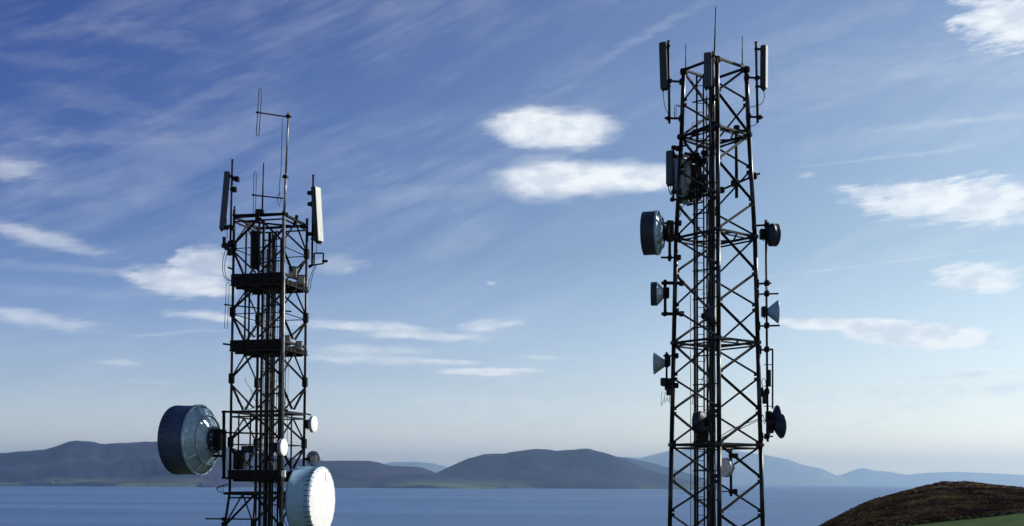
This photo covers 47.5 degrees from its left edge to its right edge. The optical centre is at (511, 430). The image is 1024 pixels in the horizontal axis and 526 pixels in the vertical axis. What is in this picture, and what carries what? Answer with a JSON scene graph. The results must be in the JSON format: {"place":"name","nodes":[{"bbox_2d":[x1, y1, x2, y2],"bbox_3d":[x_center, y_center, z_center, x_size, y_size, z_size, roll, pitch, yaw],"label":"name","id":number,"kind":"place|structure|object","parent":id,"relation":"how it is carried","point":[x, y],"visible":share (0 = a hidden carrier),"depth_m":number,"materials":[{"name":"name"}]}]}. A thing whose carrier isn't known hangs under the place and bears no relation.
{"place":"outdoors","nodes":[
{"label":"outdoors","id":0,"kind":"place"},
{"bbox_2d":[0,440,435,486],"bbox_3d":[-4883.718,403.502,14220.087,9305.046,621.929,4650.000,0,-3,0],"label":"mountains","id":1,"kind":"structure","parent":0,"point":[90,463],"depth_m":13829.48,"materials":[{"name":"blue stone"}]},
{"bbox_2d":[202,469,501,488],"bbox_3d":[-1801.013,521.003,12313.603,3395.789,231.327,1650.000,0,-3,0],"label":"coast","id":2,"kind":"structure","parent":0,"point":[345,478],"depth_m":12144.25},
{"bbox_2d":[385,462,447,472],"bbox_3d":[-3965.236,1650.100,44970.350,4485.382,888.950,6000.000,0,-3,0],"label":"distant mountains","id":3,"kind":"structure","parent":0,"point":[435,468],"depth_m":45728.32,"materials":[{"name":"blue stone"}]},
{"bbox_2d":[0,485,1023,525],"bbox_3d":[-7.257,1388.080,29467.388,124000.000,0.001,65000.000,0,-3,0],"label":"sea","id":4,"kind":"structure","parent":0,"point":[197,506],"depth_m":2996.79,"materials":[{"name":"liquid"}]},
{"bbox_2d":[0,0,1023,475],"label":"sky","id":5,"kind":"structure","parent":0,"point":[486,172],"materials":[{"name":"blue"}]},
{"bbox_2d":[436,449,722,489],"bbox_3d":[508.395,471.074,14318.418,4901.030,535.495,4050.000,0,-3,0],"label":"mountain","id":6,"kind":"structure","parent":0,"point":[560,469],"depth_m":14212.93,"materials":[{"name":"blue stone"}]},
{"bbox_2d":[618,457,724,485],"bbox_3d":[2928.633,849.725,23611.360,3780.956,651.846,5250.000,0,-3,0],"label":"shoulder","id":7,"kind":"object","parent":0,"point":[659,468],"visible":0.15,"depth_m":24169.38},
{"bbox_2d":[625,450,861,485],"bbox_3d":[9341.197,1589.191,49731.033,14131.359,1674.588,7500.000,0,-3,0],"label":"mountain","id":8,"kind":"structure","parent":0,"point":[778,471],"depth_m":49702.40,"materials":[{"name":"blue stone"}]},
{"bbox_2d":[827,482,1022,525],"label":"headland moor","id":9,"kind":"structure","parent":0,"point":[942,487],"depth_m":256.07,"materials":[{"name":"brown plant"}]},
{"bbox_2d":[818,481,1023,525],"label":"heather","id":10,"kind":"object","parent":9,"relation":"on","point":[901,507],"visible":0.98,"depth_m":224.20,"materials":[{"name":"brown plant"}]},
{"bbox_2d":[838,468,1023,485],"bbox_3d":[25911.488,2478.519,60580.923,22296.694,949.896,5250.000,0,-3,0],"label":"distant mountains","id":11,"kind":"structure","parent":0,"point":[864,477],"depth_m":60576.27,"materials":[{"name":"blue stone"}]},
{"bbox_2d":[912,513,1023,525],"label":"field","id":12,"kind":"structure","parent":0,"point":[1012,520],"depth_m":186.00,"materials":[{"name":"green plant"}]},
{"bbox_2d":[889,510,1023,525],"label":"hedge bank","id":13,"kind":"structure","parent":12,"relation":"on","point":[966,517],"depth_m":194.96,"materials":[{"name":"green plant"}]},
{"bbox_3d":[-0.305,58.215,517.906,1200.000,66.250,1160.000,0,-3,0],"label":"hillside","id":14,"kind":"structure","parent":0,"visible":0},
{"bbox_2d":[221,206,310,525],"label":"lattice tower","id":15,"kind":"structure","parent":14,"relation":"on","point":[266,279],"depth_m":40.93,"materials":[{"name":"metal"}]},
{"bbox_2d":[157,404,273,478],"bbox_3d":[-10.142,0.392,40.648,3.664,2.611,2.495,0,-3,16],"label":"dish antenna","id":16,"kind":"object","parent":15,"relation":"attached to","point":[191,439],"visible":1,"depth_m":40.20,"materials":[{"name":"metal"}]},
{"bbox_2d":[221,237,231,255],"bbox_3d":[-9.986,-6.459,40.772,0.344,0.668,0.259,0,-3,0],"label":"radio cluster","id":17,"kind":"object","parent":15,"relation":"attached to","point":[224,245],"visible":1,"depth_m":40.75,"materials":[{"name":"black metal"}]},
{"bbox_2d":[219,159,239,282],"bbox_3d":[-9.935,-7.337,40.822,0.680,4.365,0.235,0,-3,0],"label":"panel antenna","id":18,"kind":"object","parent":15,"relation":"attached to","point":[223,226],"visible":1,"depth_m":40.78,"materials":[{"name":"plastic"}]},
{"bbox_2d":[205,517,259,520],"bbox_3d":[-9.684,3.084,40.389,1.939,0.130,0.164,0,-3,2],"label":"horizontal pole","id":19,"kind":"object","parent":15,"relation":"attached to","point":[223,518],"visible":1,"depth_m":40.33,"materials":[{"name":"metal"}]},
{"bbox_2d":[233,450,245,468],"bbox_3d":[-9.601,1.047,40.992,0.396,0.667,0.432,0,-3,0],"label":"equipment box","id":20,"kind":"object","parent":15,"relation":"attached to","point":[242,453],"visible":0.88,"depth_m":40.79,"materials":[{"name":"metal"}]},
{"bbox_2d":[234,453,241,466],"bbox_3d":[-9.601,1.048,40.784,0.293,0.505,0.015,0,-3,0],"label":"door","id":21,"kind":"structure","parent":20,"relation":"in","point":[235,455],"depth_m":40.77,"materials":[{"name":"grey metal"}]},
{"bbox_2d":[224,282,260,328],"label":"folded dipole antenna","id":22,"kind":"object","parent":15,"relation":"attached to","point":[228,304],"visible":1,"depth_m":40.64,"materials":[{"name":"metal"}]},
{"bbox_2d":[240,446,255,452],"bbox_3d":[-9.325,0.682,41.107,0.467,0.236,0.328,0,-3,0],"label":"equipment box","id":23,"kind":"object","parent":15,"relation":"attached to","point":[246,448],"visible":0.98,"depth_m":40.95,"materials":[{"name":"paint"}]},
{"bbox_2d":[242,447,251,451],"bbox_3d":[-9.325,0.685,40.950,0.346,0.169,0.015,0,-3,0],"label":"door","id":24,"kind":"structure","parent":23,"relation":"in","point":[246,449],"depth_m":40.94,"materials":[{"name":"paint"}]},
{"bbox_2d":[250,227,259,269],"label":"panel antenna","id":25,"kind":"object","parent":15,"relation":"attached to","point":[255,242],"visible":0.91,"depth_m":41.54,"materials":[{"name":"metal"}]},
{"bbox_2d":[256,163,263,213],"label":"rod antenna","id":26,"kind":"object","parent":15,"relation":"on","point":[261,210],"visible":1,"depth_m":40.69,"materials":[{"name":"metal"}]},
{"bbox_2d":[271,439,287,455],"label":"dish antenna","id":27,"kind":"object","parent":15,"relation":"attached to","point":[280,446],"visible":1,"depth_m":39.76,"materials":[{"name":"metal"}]},
{"bbox_2d":[281,469,285,476],"bbox_3d":[-7.843,1.483,39.947,0.148,0.272,0.140,0,-3,0],"label":"equipment box","id":28,"kind":"object","parent":15,"relation":"attached to","point":[283,473],"visible":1,"depth_m":39.89,"materials":[{"name":"metal"}]},
{"bbox_2d":[281,111,291,525],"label":"antenna mast","id":29,"kind":"object","parent":15,"relation":"attached to","point":[285,176],"visible":1,"depth_m":40.15,"materials":[{"name":"metal"}]},
{"bbox_2d":[252,172,283,213],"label":"folded dipole antenna","id":30,"kind":"object","parent":29,"relation":"attached to","point":[253,195],"visible":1,"depth_m":40.44,"materials":[{"name":"metal"}]},
{"bbox_2d":[256,89,284,200],"bbox_3d":[-8.327,-9.919,40.485,1.207,3.974,0.061,0,-3,0],"label":"folded dipole antenna","id":31,"kind":"object","parent":29,"relation":"attached to","point":[257,112],"visible":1,"depth_m":40.51,"materials":[{"name":"metal"}]},
{"bbox_2d":[285,335,290,345],"bbox_3d":[-7.933,-3.175,41.180,0.210,0.344,0.276,0,-3,0],"label":"equipment box","id":32,"kind":"object","parent":15,"relation":"attached to","point":[287,337],"visible":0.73,"depth_m":41.05,"materials":[{"name":"metal"}]},
{"bbox_2d":[288,266,296,278],"bbox_3d":[-7.780,-5.595,41.291,0.280,0.387,0.380,1,-3,-17],"label":"equipment box","id":33,"kind":"object","parent":15,"relation":"attached to","point":[293,273],"visible":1,"depth_m":41.12,"materials":[{"name":"metal"}]},
{"bbox_2d":[290,268,295,275],"bbox_3d":[-7.726,-5.593,41.116,0.207,0.286,0.015,1,-3,-17],"label":"door","id":34,"kind":"structure","parent":33,"relation":"in","point":[293,273],"depth_m":41.11,"materials":[{"name":"grey metal"}]},
{"bbox_2d":[296,341,301,350],"bbox_3d":[-7.596,-3.001,41.473,0.235,0.324,0.328,1,-3,-11],"label":"equipment box","id":35,"kind":"object","parent":15,"relation":"attached to","point":[299,345],"visible":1,"depth_m":41.32,"materials":[{"name":"metal"}]},
{"bbox_2d":[296,342,300,348],"bbox_3d":[-7.565,-2.997,41.320,0.174,0.237,0.015,1,-3,-11],"label":"door","id":36,"kind":"structure","parent":35,"relation":"in","point":[298,345],"depth_m":41.31,"materials":[{"name":"grey metal"}]},
{"bbox_2d":[297,275,304,285],"bbox_3d":[-7.568,-5.363,41.681,0.306,0.347,0.380,1,-3,-11],"label":"equipment box","id":37,"kind":"object","parent":15,"relation":"attached to","point":[301,280],"visible":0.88,"depth_m":41.50,"materials":[{"name":"metal"}]},
{"bbox_2d":[298,276,303,283],"bbox_3d":[-7.532,-5.361,41.502,0.227,0.255,0.015,1,-3,-11],"label":"door","id":38,"kind":"structure","parent":37,"relation":"in","point":[300,278],"depth_m":41.49,"materials":[{"name":"grey metal"}]},
{"bbox_2d":[277,466,334,525],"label":"dish antenna","id":39,"kind":"object","parent":15,"relation":"attached to","point":[309,496],"visible":0.97,"depth_m":40.30,"materials":[{"name":"white paint"},{"name":"dark steel"}]},
{"bbox_2d":[303,416,317,432],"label":"dish antenna","id":40,"kind":"object","parent":15,"relation":"attached to","point":[311,423],"visible":1,"depth_m":41.54,"materials":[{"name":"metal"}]},
{"bbox_2d":[304,451,320,466],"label":"dish antenna","id":41,"kind":"object","parent":15,"relation":"attached to","point":[314,463],"visible":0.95,"depth_m":41.34,"materials":[{"name":"metal"}]},
{"bbox_2d":[310,454,316,460],"bbox_3d":[-7.010,0.973,41.040,0.233,0.236,0.120,0,-3,0],"label":"mounting plate","id":42,"kind":"object","parent":15,"relation":"attached to","point":[313,457],"visible":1,"depth_m":40.99,"materials":[{"name":"metal"}]},
{"bbox_2d":[304,175,323,292],"bbox_3d":[-7.189,-7.093,42.062,0.704,4.292,0.390,-1,-3,20],"label":"panel antenna","id":43,"kind":"object","parent":15,"relation":"attached to","point":[315,204],"visible":1,"depth_m":41.93,"materials":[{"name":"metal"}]},
{"bbox_2d":[308,252,327,267],"bbox_3d":[-6.998,-6.126,41.966,0.700,0.570,0.100,0,-3,0],"label":"square bracket","id":44,"kind":"object","parent":43,"relation":"attached to","point":[313,263],"visible":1,"depth_m":41.94,"materials":[{"name":"metal"}]},
{"bbox_2d":[668,56,764,525],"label":"lattice tower","id":45,"kind":"structure","parent":14,"relation":"on","point":[714,339],"depth_m":38.08,"materials":[{"name":"metal"}]},
{"bbox_2d":[640,210,681,260],"bbox_3d":[4.925,-6.412,38.296,1.247,1.647,1.468,0,-3,16],"label":"dish antenna","id":46,"kind":"object","parent":45,"relation":"attached to","point":[656,232],"visible":1,"depth_m":37.96,"materials":[{"name":"paint"}]},
{"bbox_2d":[653,352,678,387],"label":"dish antenna","id":47,"kind":"object","parent":45,"relation":"attached to","point":[659,363],"visible":1,"depth_m":38.12,"materials":[{"name":"blue paint"}]},
{"bbox_2d":[650,279,683,316],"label":"dish antenna","id":48,"kind":"object","parent":45,"relation":"attached to","point":[658,293],"visible":1,"depth_m":38.20,"materials":[{"name":"paint"}]},
{"bbox_2d":[660,378,674,405],"bbox_3d":[5.121,-1.262,38.262,0.473,0.919,0.294,0,-3,0],"label":"radio cluster","id":49,"kind":"object","parent":45,"relation":"attached to","point":[668,389],"visible":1,"depth_m":38.20,"materials":[{"name":"black metal"}]},
{"bbox_2d":[659,40,682,123],"bbox_3d":[5.300,-11.578,38.695,0.831,2.789,0.234,0,-3,0],"label":"panel antenna","id":50,"kind":"object","parent":45,"relation":"attached to","point":[664,62],"visible":1,"depth_m":38.64,"materials":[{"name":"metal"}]},
{"bbox_2d":[666,145,682,202],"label":"panel antenna","id":51,"kind":"object","parent":45,"relation":"attached to","point":[671,155],"visible":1,"depth_m":38.49,"materials":[{"name":"plastic"}]},
{"bbox_2d":[674,152,711,204],"bbox_3d":[6.259,-8.499,39.089,1.187,1.733,1.734,-2,-3,36],"label":"dish antenna","id":52,"kind":"object","parent":45,"relation":"attached to","point":[685,182],"visible":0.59,"depth_m":38.80,"materials":[{"name":"blue paint"}]},
{"bbox_2d":[680,157,708,214],"bbox_3d":[6.102,-8.146,38.975,1.026,2.070,0.361,0,-3,0],"label":"dish mount","id":53,"kind":"object","parent":45,"relation":"attached to","point":[702,180],"visible":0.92,"depth_m":38.91,"materials":[{"name":"metal"}]},
{"bbox_2d":[690,411,707,446],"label":"dish antenna","id":54,"kind":"object","parent":45,"relation":"attached to","point":[700,430],"visible":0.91,"depth_m":37.91,"materials":[{"name":"paint"}]},
{"bbox_2d":[701,306,715,324],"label":"dish antenna","id":55,"kind":"object","parent":45,"relation":"attached to","point":[708,315],"visible":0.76,"depth_m":37.71,"materials":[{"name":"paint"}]},
{"bbox_2d":[704,51,718,141],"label":"panel antenna","id":56,"kind":"object","parent":45,"relation":"attached to","point":[710,59],"visible":1,"depth_m":36.98,"materials":[{"name":"plastic"}]},
{"bbox_2d":[713,7,715,55],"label":"whip antenna","id":57,"kind":"object","parent":45,"relation":"attached to","point":[715,32],"visible":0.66,"depth_m":37.55,"materials":[{"name":"metal"}]},
{"bbox_2d":[716,449,737,495],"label":"dish antenna","id":58,"kind":"object","parent":45,"relation":"attached to","point":[728,467],"visible":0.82,"depth_m":38.26,"materials":[{"name":"metal"}]},
{"bbox_2d":[741,36,742,70],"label":"whip antenna","id":59,"kind":"object","parent":45,"relation":"attached to","point":[742,52],"visible":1,"depth_m":38.46,"materials":[{"name":"metal"}]},
{"bbox_2d":[721,350,772,437],"bbox_3d":[7.540,-1.184,37.666,2.068,2.957,0.334,1,-3,-25],"label":"dipole array","id":60,"kind":"object","parent":45,"relation":"attached to","point":[769,385],"visible":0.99,"depth_m":37.93,"materials":[{"name":"metal"}]},
{"bbox_2d":[744,41,767,126],"bbox_3d":[8.064,-11.413,38.415,0.785,2.863,0.244,0,-3,0],"label":"panel antenna","id":61,"kind":"object","parent":45,"relation":"attached to","point":[763,77],"visible":1,"depth_m":38.37,"materials":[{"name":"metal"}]},
{"bbox_2d":[752,220,779,441],"bbox_3d":[8.311,-3.260,38.057,0.888,7.286,0.160,0,-3,0],"label":"side pole","id":62,"kind":"object","parent":45,"relation":"attached to","point":[766,325],"visible":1,"depth_m":38.03,"materials":[{"name":"metal"}]},
{"bbox_2d":[759,223,780,246],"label":"dish antenna","id":63,"kind":"object","parent":62,"relation":"attached to","point":[771,234],"visible":1,"depth_m":37.97,"materials":[{"name":"paint"}]},
{"bbox_2d":[761,300,779,322],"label":"horn antenna","id":64,"kind":"object","parent":62,"relation":"attached to","point":[772,311],"visible":1,"depth_m":37.93,"materials":[{"name":"blue paint"}]},
{"bbox_2d":[765,405,781,420],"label":"dish antenna","id":65,"kind":"object","parent":62,"relation":"attached to","point":[775,414],"visible":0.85,"depth_m":37.94,"materials":[{"name":"paint"}]},
{"bbox_2d":[766,414,786,437],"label":"dish antenna","id":66,"kind":"object","parent":62,"relation":"attached to","point":[778,425],"visible":1,"depth_m":37.62,"materials":[{"name":"paint"}]}
]}

